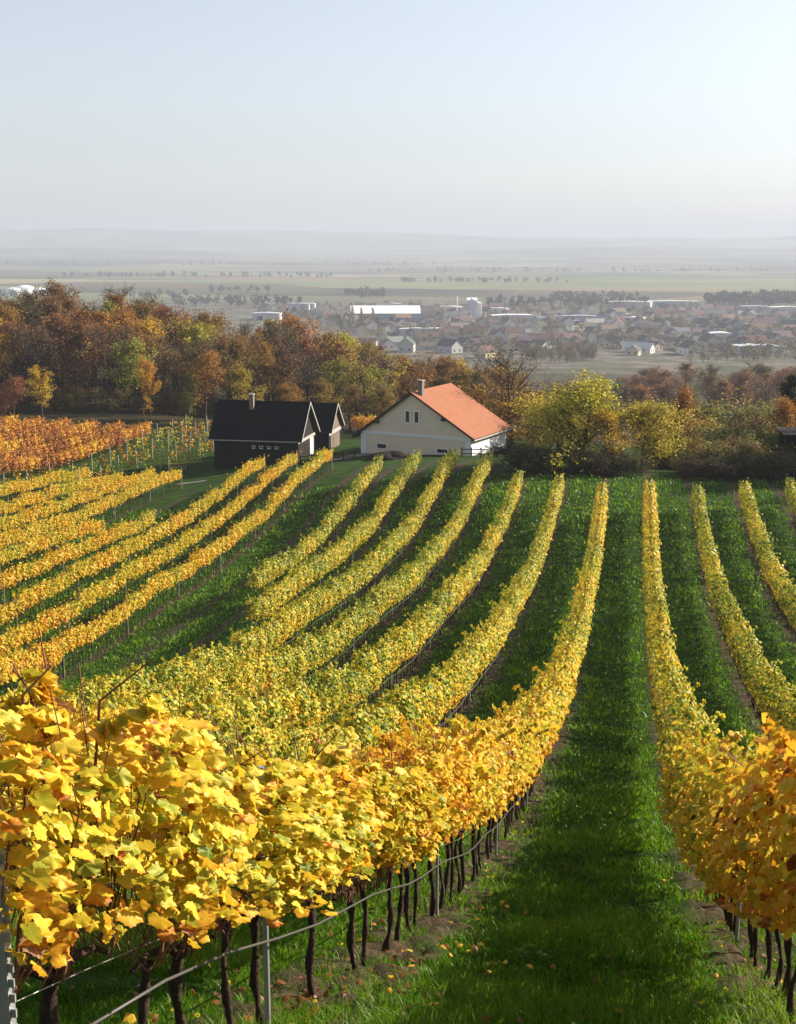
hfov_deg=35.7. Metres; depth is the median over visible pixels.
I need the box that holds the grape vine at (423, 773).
[339,732,450,950]
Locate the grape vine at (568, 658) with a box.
[550,648,577,689]
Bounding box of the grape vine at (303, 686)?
[271,673,317,722]
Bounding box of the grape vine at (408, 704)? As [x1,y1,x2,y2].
[370,682,421,735]
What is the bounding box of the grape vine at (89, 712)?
[0,673,123,812]
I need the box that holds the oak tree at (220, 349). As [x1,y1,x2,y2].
[213,334,246,391]
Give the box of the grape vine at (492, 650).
[470,631,493,686]
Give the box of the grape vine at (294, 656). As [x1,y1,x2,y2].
[271,645,304,683]
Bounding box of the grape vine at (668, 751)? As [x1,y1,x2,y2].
[657,729,724,789]
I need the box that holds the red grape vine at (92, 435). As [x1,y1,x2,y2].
[85,427,97,448]
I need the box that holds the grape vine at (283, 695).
[247,680,295,726]
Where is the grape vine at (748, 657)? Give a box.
[739,647,767,701]
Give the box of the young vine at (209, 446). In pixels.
[203,440,213,451]
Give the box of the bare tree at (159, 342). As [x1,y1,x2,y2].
[148,327,175,398]
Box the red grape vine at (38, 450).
[29,444,43,467]
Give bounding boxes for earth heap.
[363,451,414,460]
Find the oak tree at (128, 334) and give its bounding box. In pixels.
[97,321,144,402]
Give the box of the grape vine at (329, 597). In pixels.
[320,583,337,624]
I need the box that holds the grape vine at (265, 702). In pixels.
[232,685,285,727]
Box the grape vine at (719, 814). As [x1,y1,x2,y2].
[682,743,795,1022]
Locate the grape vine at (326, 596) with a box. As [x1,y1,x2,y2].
[315,586,331,627]
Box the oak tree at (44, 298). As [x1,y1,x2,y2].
[16,292,84,382]
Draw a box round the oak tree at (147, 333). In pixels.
[130,319,164,394]
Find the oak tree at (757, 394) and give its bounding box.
[742,387,779,407]
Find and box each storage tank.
[5,287,21,294]
[16,285,33,293]
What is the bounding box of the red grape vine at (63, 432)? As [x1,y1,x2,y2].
[53,426,69,440]
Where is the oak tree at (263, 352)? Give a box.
[251,341,280,400]
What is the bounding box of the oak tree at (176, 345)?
[158,336,198,399]
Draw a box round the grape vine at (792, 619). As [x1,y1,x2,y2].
[787,602,795,628]
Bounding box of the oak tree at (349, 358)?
[314,336,364,431]
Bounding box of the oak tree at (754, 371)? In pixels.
[740,360,774,394]
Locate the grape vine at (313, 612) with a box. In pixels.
[298,590,320,633]
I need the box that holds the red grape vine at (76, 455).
[68,445,80,467]
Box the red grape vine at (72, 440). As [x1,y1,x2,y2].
[62,433,77,453]
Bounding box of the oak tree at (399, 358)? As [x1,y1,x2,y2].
[388,353,410,376]
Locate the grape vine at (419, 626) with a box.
[404,620,425,670]
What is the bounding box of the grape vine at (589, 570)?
[579,566,596,583]
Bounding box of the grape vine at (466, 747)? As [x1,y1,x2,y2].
[371,709,496,915]
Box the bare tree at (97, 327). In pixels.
[82,319,154,406]
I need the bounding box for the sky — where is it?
[0,0,795,237]
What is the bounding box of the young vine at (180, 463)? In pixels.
[174,455,186,468]
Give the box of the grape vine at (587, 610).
[570,603,592,627]
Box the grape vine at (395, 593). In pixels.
[384,578,400,620]
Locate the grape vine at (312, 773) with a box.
[126,705,370,1023]
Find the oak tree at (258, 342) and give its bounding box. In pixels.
[222,330,275,400]
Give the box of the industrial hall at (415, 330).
[398,327,428,334]
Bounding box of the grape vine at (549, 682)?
[540,676,565,756]
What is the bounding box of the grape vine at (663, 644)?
[647,632,676,663]
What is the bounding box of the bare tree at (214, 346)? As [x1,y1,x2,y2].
[196,330,228,401]
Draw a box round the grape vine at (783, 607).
[779,585,795,629]
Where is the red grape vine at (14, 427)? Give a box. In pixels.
[5,420,19,437]
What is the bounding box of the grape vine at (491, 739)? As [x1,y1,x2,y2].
[407,721,519,894]
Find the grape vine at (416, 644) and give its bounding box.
[398,625,419,674]
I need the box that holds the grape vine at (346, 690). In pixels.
[325,668,358,717]
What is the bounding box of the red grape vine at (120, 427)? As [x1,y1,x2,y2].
[115,419,125,439]
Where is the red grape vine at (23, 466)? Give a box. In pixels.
[15,453,32,479]
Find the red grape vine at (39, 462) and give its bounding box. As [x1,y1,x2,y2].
[31,452,47,476]
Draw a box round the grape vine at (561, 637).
[554,629,583,667]
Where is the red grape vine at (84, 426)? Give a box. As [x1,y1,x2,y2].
[74,421,86,442]
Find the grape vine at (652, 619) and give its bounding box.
[645,607,670,645]
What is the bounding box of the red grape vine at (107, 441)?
[101,434,113,457]
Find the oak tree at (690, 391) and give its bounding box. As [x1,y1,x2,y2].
[676,382,699,401]
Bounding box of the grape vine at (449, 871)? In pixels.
[416,726,507,907]
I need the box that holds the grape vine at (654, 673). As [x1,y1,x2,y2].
[651,661,671,699]
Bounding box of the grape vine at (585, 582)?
[577,577,597,605]
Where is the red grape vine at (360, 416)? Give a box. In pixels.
[355,413,365,428]
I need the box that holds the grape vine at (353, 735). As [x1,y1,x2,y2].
[313,714,373,754]
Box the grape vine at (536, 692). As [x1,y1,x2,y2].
[513,683,564,787]
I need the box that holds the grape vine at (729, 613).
[720,608,742,654]
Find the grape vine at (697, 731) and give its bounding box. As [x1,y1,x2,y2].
[666,727,722,775]
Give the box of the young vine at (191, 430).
[186,425,197,437]
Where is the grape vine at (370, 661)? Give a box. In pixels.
[350,641,377,707]
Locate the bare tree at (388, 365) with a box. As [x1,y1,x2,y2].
[351,357,401,408]
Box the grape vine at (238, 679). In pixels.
[216,663,254,698]
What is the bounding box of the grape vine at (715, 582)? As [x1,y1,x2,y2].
[710,577,728,619]
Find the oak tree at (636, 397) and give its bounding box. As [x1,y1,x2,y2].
[623,385,648,406]
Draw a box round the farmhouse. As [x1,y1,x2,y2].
[352,380,512,455]
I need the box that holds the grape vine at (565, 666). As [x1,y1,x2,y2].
[541,661,576,696]
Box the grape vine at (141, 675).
[114,660,156,704]
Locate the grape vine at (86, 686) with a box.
[62,675,110,705]
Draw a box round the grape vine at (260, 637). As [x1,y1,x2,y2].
[237,631,265,657]
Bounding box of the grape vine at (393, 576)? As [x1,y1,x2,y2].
[383,575,401,618]
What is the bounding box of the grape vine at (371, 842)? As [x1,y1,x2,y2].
[220,719,422,1000]
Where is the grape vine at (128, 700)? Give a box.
[88,696,188,891]
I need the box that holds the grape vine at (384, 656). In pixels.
[365,638,390,697]
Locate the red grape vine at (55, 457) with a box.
[45,450,61,467]
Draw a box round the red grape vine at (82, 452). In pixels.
[73,442,88,465]
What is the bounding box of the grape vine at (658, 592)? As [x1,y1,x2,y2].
[645,583,666,600]
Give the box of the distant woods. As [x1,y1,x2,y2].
[0,260,795,307]
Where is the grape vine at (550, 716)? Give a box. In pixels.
[513,701,559,795]
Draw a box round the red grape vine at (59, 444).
[50,438,64,452]
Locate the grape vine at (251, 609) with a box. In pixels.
[242,596,267,634]
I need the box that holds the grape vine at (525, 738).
[456,713,539,846]
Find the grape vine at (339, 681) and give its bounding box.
[307,661,348,721]
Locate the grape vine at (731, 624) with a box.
[725,612,746,666]
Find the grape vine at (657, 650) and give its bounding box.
[648,639,675,676]
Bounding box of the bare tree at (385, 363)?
[371,348,397,395]
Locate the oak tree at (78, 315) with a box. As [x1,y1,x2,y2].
[65,308,106,388]
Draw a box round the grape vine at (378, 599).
[362,587,386,633]
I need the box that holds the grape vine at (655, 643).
[647,630,672,662]
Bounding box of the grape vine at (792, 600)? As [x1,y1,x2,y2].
[785,597,795,638]
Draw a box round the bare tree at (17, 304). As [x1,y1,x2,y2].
[5,290,37,380]
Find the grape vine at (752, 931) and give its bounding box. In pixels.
[674,754,758,966]
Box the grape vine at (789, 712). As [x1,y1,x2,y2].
[784,705,795,730]
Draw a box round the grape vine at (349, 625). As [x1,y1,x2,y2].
[330,618,353,663]
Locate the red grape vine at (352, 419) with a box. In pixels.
[349,414,359,433]
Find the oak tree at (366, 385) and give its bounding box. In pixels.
[345,361,379,414]
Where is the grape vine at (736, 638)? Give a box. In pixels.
[731,625,754,684]
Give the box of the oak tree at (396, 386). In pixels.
[386,381,406,408]
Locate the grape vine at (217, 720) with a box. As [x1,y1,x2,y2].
[154,708,235,831]
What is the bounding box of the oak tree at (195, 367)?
[169,345,221,400]
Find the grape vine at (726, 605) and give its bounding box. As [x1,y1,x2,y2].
[716,601,737,645]
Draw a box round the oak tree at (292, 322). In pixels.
[258,309,326,401]
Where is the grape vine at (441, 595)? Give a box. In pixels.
[431,585,450,635]
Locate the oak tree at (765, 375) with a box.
[755,372,773,398]
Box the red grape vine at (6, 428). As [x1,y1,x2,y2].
[0,420,13,433]
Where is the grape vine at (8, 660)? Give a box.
[0,651,18,695]
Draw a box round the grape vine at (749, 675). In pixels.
[744,656,773,717]
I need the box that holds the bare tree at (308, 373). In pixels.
[288,349,327,401]
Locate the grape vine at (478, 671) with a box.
[454,642,481,704]
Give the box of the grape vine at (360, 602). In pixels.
[352,595,375,642]
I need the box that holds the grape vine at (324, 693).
[306,676,337,722]
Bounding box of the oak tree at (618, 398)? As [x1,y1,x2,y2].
[613,388,625,408]
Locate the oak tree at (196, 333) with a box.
[171,322,211,395]
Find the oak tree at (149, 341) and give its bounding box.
[129,330,166,404]
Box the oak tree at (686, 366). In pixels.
[669,362,704,390]
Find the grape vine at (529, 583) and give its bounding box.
[512,569,533,612]
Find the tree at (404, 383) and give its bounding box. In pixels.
[389,372,430,405]
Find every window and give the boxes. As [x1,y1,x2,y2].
[376,443,386,448]
[404,410,410,423]
[413,410,419,423]
[436,448,447,453]
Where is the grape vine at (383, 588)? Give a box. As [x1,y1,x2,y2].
[368,580,390,628]
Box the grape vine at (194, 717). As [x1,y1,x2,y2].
[181,708,210,722]
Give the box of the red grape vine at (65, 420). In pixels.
[59,415,72,436]
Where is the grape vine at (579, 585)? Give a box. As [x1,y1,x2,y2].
[574,583,594,609]
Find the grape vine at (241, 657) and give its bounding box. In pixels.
[221,651,245,680]
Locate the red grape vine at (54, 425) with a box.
[46,419,60,433]
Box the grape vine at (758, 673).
[752,663,787,700]
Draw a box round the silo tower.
[467,297,481,316]
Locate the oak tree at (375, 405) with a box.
[359,393,387,416]
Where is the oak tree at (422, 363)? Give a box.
[406,348,444,386]
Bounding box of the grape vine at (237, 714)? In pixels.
[197,692,249,724]
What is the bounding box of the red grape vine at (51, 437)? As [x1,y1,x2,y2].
[43,429,56,444]
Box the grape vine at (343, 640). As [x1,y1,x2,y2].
[324,622,348,667]
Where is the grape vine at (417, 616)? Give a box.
[402,611,428,662]
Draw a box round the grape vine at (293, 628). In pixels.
[277,602,299,649]
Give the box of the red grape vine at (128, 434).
[117,427,130,450]
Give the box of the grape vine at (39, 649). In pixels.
[27,642,53,669]
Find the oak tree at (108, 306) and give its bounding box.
[98,298,119,383]
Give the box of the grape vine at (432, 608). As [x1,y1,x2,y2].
[416,602,439,650]
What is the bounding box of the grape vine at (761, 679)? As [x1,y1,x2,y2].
[754,666,785,735]
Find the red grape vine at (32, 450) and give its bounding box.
[22,443,36,468]
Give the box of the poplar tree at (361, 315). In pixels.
[359,307,364,323]
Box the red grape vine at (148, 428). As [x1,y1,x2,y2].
[139,419,151,441]
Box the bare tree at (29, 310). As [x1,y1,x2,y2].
[13,297,42,378]
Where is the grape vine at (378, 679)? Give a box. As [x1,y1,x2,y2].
[356,659,387,702]
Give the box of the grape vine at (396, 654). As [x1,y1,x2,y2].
[378,633,404,688]
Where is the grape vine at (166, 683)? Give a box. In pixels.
[136,677,171,696]
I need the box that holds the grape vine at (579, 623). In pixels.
[560,617,588,641]
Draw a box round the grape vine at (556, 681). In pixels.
[532,665,571,754]
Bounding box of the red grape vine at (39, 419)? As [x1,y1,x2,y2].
[35,414,46,426]
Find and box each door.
[309,436,312,453]
[330,430,339,448]
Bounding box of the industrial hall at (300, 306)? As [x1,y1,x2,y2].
[288,302,309,311]
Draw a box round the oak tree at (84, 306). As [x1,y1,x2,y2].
[69,296,98,320]
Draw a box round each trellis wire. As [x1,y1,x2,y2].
[0,781,212,786]
[13,856,264,908]
[16,797,507,1001]
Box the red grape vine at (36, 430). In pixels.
[28,423,40,440]
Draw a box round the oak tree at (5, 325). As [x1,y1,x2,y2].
[0,316,38,400]
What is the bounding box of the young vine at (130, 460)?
[121,454,138,468]
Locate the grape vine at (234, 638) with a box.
[228,626,258,662]
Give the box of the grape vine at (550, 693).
[519,680,565,776]
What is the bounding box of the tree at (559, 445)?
[521,387,592,460]
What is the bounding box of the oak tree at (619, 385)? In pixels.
[610,381,627,408]
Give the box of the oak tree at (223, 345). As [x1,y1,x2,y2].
[211,335,266,399]
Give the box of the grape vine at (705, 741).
[663,738,739,796]
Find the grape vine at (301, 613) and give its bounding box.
[284,598,308,647]
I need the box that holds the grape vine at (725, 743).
[658,727,746,804]
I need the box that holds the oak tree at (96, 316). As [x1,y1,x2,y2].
[62,308,123,390]
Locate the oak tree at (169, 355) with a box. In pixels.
[122,347,185,408]
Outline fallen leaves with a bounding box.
[10,571,795,1023]
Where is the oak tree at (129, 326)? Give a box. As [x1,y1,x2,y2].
[108,320,146,381]
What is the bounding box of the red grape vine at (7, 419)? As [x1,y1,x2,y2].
[0,415,11,427]
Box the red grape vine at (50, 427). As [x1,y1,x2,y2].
[40,420,53,441]
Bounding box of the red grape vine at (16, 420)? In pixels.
[7,413,18,426]
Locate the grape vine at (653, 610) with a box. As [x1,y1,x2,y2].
[644,603,670,639]
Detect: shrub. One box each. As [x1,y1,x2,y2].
[0,381,32,412]
[0,394,27,411]
[21,385,52,411]
[33,390,65,412]
[53,383,92,409]
[63,391,89,410]
[88,384,132,412]
[129,394,148,412]
[147,393,167,411]
[151,386,188,414]
[195,400,216,416]
[207,398,219,413]
[341,415,350,430]
[458,377,521,432]
[475,394,524,442]
[479,437,536,471]
[498,377,578,446]
[499,441,552,472]
[504,445,565,474]
[507,444,561,470]
[509,395,578,451]
[511,376,623,436]
[515,414,534,438]
[541,444,589,472]
[564,456,583,472]
[566,452,585,471]
[568,448,604,470]
[571,454,595,474]
[579,446,630,476]
[580,455,615,476]
[582,450,629,476]
[588,451,629,476]
[596,446,628,469]
[598,447,638,472]
[605,450,642,475]
[628,398,729,425]
[628,450,655,475]
[631,402,737,437]
[631,427,687,468]
[632,393,742,450]
[633,425,701,467]
[635,410,721,439]
[636,434,696,469]
[648,433,694,467]
[662,381,762,422]
[664,397,758,410]
[666,444,708,469]
[667,459,703,477]
[675,435,738,471]
[675,454,703,477]
[678,452,715,475]
[679,418,762,444]
[686,414,737,431]
[686,429,721,452]
[687,422,775,443]
[687,436,755,475]
[687,453,738,481]
[695,447,734,477]
[699,459,736,480]
[701,397,749,408]
[705,433,775,474]
[709,461,743,480]
[711,403,781,434]
[713,403,774,424]
[715,398,779,425]
[715,460,748,477]
[716,393,782,423]
[716,395,745,406]
[718,435,764,464]
[719,458,753,477]
[724,411,778,437]
[725,458,751,479]
[732,399,774,413]
[733,441,759,471]
[735,400,760,415]
[737,433,771,451]
[738,411,795,433]
[739,447,795,483]
[743,411,780,443]
[743,449,779,473]
[745,455,784,478]
[748,398,776,409]
[751,452,791,478]
[756,421,785,451]
[771,450,795,478]
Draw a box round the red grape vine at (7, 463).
[0,456,14,480]
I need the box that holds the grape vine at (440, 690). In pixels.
[418,677,451,724]
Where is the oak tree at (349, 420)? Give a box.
[334,362,371,432]
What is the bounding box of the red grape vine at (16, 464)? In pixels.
[5,455,21,480]
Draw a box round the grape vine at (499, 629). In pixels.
[482,616,503,670]
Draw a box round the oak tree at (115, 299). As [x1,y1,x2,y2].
[84,292,133,380]
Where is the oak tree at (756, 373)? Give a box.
[731,364,777,401]
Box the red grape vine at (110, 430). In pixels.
[101,422,114,435]
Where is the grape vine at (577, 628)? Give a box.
[559,620,586,656]
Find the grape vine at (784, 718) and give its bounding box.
[775,687,795,731]
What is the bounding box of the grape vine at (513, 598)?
[501,592,519,638]
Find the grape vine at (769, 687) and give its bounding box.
[761,682,793,747]
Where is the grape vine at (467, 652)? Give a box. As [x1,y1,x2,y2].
[451,640,478,708]
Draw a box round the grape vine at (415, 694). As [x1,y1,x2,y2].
[385,679,430,737]
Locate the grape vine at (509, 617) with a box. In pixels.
[492,600,512,651]
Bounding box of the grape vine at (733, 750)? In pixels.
[663,733,756,900]
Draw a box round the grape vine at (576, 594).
[571,586,593,614]
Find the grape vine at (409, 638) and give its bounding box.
[392,622,415,678]
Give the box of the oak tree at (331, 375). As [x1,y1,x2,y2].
[310,354,362,407]
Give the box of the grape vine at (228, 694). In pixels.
[205,682,240,718]
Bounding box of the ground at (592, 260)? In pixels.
[0,228,795,1023]
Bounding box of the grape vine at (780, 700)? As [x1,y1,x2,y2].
[772,685,795,728]
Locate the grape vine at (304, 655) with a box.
[278,641,310,694]
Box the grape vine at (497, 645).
[479,625,501,676]
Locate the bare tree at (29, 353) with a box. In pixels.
[4,322,72,410]
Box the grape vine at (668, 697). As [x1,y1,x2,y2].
[654,691,695,738]
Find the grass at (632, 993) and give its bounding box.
[0,471,795,1023]
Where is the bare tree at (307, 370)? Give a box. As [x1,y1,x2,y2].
[289,341,326,401]
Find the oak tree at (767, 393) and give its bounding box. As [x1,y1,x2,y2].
[752,382,781,406]
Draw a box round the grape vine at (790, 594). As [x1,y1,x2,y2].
[783,586,795,635]
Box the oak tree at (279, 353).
[259,346,311,396]
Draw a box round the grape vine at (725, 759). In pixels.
[688,733,772,980]
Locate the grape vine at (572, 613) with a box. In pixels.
[567,604,591,638]
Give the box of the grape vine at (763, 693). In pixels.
[757,683,787,717]
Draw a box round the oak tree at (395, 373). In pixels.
[383,350,426,393]
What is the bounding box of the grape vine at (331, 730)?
[283,715,346,757]
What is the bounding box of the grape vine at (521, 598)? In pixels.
[505,583,523,625]
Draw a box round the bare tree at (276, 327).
[250,317,286,400]
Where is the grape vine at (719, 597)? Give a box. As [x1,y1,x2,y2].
[714,588,736,637]
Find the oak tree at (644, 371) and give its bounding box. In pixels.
[636,368,657,382]
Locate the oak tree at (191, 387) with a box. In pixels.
[175,371,200,422]
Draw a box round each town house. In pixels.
[262,303,271,310]
[277,306,284,311]
[296,310,305,315]
[298,318,306,323]
[307,310,324,316]
[314,307,327,310]
[315,316,326,322]
[322,311,332,314]
[322,315,340,321]
[325,321,334,326]
[344,316,358,323]
[345,327,356,334]
[354,323,365,331]
[356,316,371,326]
[356,338,377,345]
[365,320,376,331]
[376,303,393,304]
[377,322,393,330]
[378,332,386,341]
[381,338,395,349]
[386,336,403,346]
[389,332,405,337]
[390,326,408,332]
[393,314,411,320]
[393,317,406,325]
[397,336,415,351]
[403,318,415,325]
[404,329,415,336]
[416,332,441,340]
[418,341,438,349]
[420,311,433,317]
[420,316,426,322]
[421,320,433,325]
[422,306,433,310]
[430,320,443,325]
[434,311,442,317]
[436,338,463,353]
[439,323,449,327]
[441,306,452,312]
[442,328,466,336]
[443,311,461,321]
[445,326,460,328]
[446,336,462,338]
[449,322,468,327]
[451,318,462,321]
[452,316,468,321]
[458,337,474,350]
[460,311,471,316]
[463,325,484,336]
[466,334,483,337]
[469,338,486,348]
[474,345,497,358]
[476,317,487,328]
[482,307,494,313]
[486,319,499,324]
[486,335,498,343]
[488,303,504,307]
[488,324,509,331]
[488,329,505,341]
[498,341,513,352]
[503,318,513,326]
[504,327,525,338]
[505,310,520,313]
[507,333,518,340]
[512,318,526,324]
[513,336,536,348]
[516,340,538,349]
[522,319,533,326]
[525,301,534,309]
[525,324,537,331]
[527,333,550,341]
[529,306,540,311]
[532,339,551,348]
[536,316,550,320]
[537,302,548,307]
[542,326,554,331]
[544,311,556,316]
[545,332,560,342]
[551,303,563,309]
[553,323,564,330]
[559,332,580,343]
[560,316,574,324]
[563,325,580,332]
[568,336,581,344]
[575,307,585,313]
[576,322,592,331]
[578,340,591,350]
[579,304,588,310]
[584,318,604,326]
[584,326,598,335]
[587,333,600,341]
[592,330,604,334]
[595,315,609,319]
[597,311,611,316]
[597,337,609,346]
[598,324,618,332]
[603,319,614,324]
[605,309,616,313]
[607,303,624,308]
[610,336,625,344]
[611,318,623,329]
[611,329,623,336]
[612,308,626,312]
[614,316,630,323]
[614,338,625,348]
[617,312,626,315]
[624,342,655,353]
[625,326,642,337]
[625,344,641,355]
[626,308,636,313]
[631,316,646,323]
[634,324,651,328]
[636,335,651,341]
[641,306,650,312]
[642,311,656,319]
[643,327,659,337]
[644,340,664,347]
[648,341,662,349]
[651,308,663,311]
[652,318,670,325]
[654,314,669,318]
[658,334,674,339]
[659,303,674,312]
[659,323,668,329]
[660,336,676,346]
[664,328,678,336]
[669,311,685,315]
[670,313,686,321]
[670,322,685,328]
[673,327,690,336]
[674,335,688,343]
[678,340,701,354]
[686,312,696,317]
[691,329,708,334]
[691,335,700,341]
[692,311,704,316]
[696,304,713,310]
[696,318,715,328]
[698,322,715,328]
[698,333,721,348]
[704,309,723,317]
[704,329,718,333]
[710,343,726,351]
[714,305,732,313]
[716,322,733,330]
[718,314,733,320]
[718,336,727,343]
[723,318,731,322]
[727,332,742,343]
[730,327,747,336]
[732,337,751,343]
[734,306,748,311]
[735,311,756,316]
[737,316,756,322]
[740,310,753,315]
[740,324,756,334]
[745,335,766,342]
[749,323,771,331]
[749,329,764,334]
[750,318,773,329]
[760,339,782,351]
[761,344,778,355]
[765,332,782,341]
[770,316,784,324]
[770,331,793,343]
[772,303,788,305]
[773,311,790,316]
[780,325,795,328]
[781,320,795,324]
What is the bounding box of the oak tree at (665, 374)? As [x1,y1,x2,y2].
[643,369,684,403]
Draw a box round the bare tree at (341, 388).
[324,365,361,412]
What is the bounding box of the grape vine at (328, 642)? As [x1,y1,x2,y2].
[310,626,333,676]
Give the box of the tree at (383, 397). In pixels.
[368,386,398,417]
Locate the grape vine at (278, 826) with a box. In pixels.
[6,741,346,1023]
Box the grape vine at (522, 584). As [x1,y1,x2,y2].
[512,580,527,619]
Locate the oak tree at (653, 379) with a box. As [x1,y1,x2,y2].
[633,375,670,401]
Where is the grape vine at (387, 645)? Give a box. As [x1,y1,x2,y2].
[374,636,398,693]
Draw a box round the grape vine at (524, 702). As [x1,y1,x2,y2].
[517,694,550,801]
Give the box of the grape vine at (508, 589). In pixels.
[499,583,520,634]
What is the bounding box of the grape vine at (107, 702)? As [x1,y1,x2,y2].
[79,699,128,709]
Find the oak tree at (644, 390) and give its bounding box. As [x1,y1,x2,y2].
[625,384,658,407]
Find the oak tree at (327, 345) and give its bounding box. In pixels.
[306,330,364,402]
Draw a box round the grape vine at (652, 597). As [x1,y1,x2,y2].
[644,588,669,626]
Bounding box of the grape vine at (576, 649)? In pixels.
[557,644,581,674]
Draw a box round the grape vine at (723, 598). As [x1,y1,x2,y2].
[716,593,736,641]
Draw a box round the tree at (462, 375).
[438,364,486,390]
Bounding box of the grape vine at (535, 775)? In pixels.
[499,726,551,839]
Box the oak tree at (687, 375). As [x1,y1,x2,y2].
[671,367,697,388]
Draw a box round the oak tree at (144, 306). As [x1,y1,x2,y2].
[125,297,165,377]
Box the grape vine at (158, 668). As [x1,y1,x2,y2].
[149,662,184,696]
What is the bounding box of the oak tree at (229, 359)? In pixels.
[197,336,254,399]
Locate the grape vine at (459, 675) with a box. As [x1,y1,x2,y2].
[439,664,464,727]
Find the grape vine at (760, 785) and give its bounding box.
[717,712,795,932]
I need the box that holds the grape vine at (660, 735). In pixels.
[655,710,711,761]
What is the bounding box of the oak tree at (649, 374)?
[637,371,671,393]
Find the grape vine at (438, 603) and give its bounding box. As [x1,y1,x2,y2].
[424,599,446,638]
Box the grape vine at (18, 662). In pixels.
[1,645,31,691]
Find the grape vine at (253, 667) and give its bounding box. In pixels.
[228,652,265,717]
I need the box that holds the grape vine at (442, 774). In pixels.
[348,726,479,931]
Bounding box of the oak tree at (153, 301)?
[141,289,163,319]
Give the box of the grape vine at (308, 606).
[291,593,313,642]
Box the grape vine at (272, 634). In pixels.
[251,619,279,652]
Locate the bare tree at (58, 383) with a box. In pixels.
[25,311,98,398]
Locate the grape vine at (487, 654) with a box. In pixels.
[460,630,490,690]
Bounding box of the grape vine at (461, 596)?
[446,577,464,616]
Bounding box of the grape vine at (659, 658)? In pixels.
[649,643,681,688]
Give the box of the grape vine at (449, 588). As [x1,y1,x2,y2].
[442,574,463,618]
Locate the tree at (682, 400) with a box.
[655,379,710,467]
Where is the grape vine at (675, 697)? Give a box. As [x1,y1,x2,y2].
[658,687,695,728]
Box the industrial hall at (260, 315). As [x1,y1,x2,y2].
[251,312,281,319]
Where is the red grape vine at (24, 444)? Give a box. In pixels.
[15,436,28,448]
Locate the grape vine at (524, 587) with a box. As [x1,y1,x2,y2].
[509,584,527,623]
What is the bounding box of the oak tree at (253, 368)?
[245,350,267,397]
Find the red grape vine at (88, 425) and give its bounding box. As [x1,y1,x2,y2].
[80,418,93,430]
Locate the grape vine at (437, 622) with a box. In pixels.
[419,601,443,648]
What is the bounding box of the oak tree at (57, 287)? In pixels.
[22,275,87,357]
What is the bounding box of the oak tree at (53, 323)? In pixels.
[9,312,76,402]
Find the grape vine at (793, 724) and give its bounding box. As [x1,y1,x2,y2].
[789,702,795,732]
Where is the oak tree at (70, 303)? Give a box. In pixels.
[59,297,92,381]
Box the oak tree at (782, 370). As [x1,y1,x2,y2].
[760,366,795,398]
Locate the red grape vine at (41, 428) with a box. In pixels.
[33,421,46,443]
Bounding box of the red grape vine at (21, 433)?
[12,426,27,445]
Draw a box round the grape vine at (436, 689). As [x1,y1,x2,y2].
[406,679,443,732]
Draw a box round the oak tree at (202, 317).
[188,309,235,367]
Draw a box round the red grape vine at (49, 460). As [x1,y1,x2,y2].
[38,451,53,476]
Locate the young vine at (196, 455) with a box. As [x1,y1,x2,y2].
[193,448,201,462]
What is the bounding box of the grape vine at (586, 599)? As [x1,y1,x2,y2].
[570,591,591,618]
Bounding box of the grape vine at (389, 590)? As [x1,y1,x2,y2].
[373,577,394,625]
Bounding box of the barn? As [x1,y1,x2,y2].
[204,393,319,467]
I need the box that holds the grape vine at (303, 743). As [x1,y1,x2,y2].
[260,715,329,761]
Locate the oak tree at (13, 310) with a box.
[0,296,37,371]
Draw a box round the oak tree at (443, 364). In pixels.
[425,354,471,384]
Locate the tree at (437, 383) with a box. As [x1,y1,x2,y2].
[416,374,450,388]
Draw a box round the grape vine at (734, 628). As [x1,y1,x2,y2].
[728,621,757,678]
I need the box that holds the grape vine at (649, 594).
[644,584,662,615]
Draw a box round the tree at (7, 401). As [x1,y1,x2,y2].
[0,374,27,419]
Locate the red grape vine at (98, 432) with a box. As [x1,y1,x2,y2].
[89,426,102,439]
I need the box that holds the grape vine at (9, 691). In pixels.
[3,687,18,696]
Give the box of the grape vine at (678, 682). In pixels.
[653,679,690,717]
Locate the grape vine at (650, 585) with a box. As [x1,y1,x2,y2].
[642,579,664,601]
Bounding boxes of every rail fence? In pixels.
[300,450,354,463]
[461,447,490,456]
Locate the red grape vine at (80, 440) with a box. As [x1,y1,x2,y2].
[68,431,83,446]
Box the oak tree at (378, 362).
[337,352,396,424]
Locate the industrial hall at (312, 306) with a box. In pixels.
[308,303,315,309]
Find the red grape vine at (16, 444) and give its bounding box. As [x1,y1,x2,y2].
[5,439,20,453]
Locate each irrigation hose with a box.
[90,778,531,1023]
[258,521,423,662]
[298,540,455,682]
[326,546,497,726]
[439,563,542,726]
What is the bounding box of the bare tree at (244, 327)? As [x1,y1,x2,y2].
[230,317,258,346]
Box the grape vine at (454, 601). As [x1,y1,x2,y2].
[438,586,457,626]
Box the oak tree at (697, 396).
[676,382,706,404]
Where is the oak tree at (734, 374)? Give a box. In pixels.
[711,369,767,405]
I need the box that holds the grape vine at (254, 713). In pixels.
[212,685,267,729]
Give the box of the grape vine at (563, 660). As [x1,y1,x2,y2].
[552,654,578,698]
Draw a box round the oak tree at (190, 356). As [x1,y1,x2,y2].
[177,337,223,413]
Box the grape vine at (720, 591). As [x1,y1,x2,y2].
[712,586,732,630]
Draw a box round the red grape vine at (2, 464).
[0,458,5,484]
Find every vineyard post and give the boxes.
[0,791,17,1023]
[62,642,64,676]
[259,766,270,1023]
[435,843,438,916]
[495,808,497,854]
[526,788,527,804]
[735,902,740,941]
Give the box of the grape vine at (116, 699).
[101,694,150,714]
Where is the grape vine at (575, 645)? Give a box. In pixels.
[553,634,580,672]
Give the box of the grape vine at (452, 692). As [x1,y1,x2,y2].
[430,667,462,727]
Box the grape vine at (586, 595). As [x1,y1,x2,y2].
[569,589,595,615]

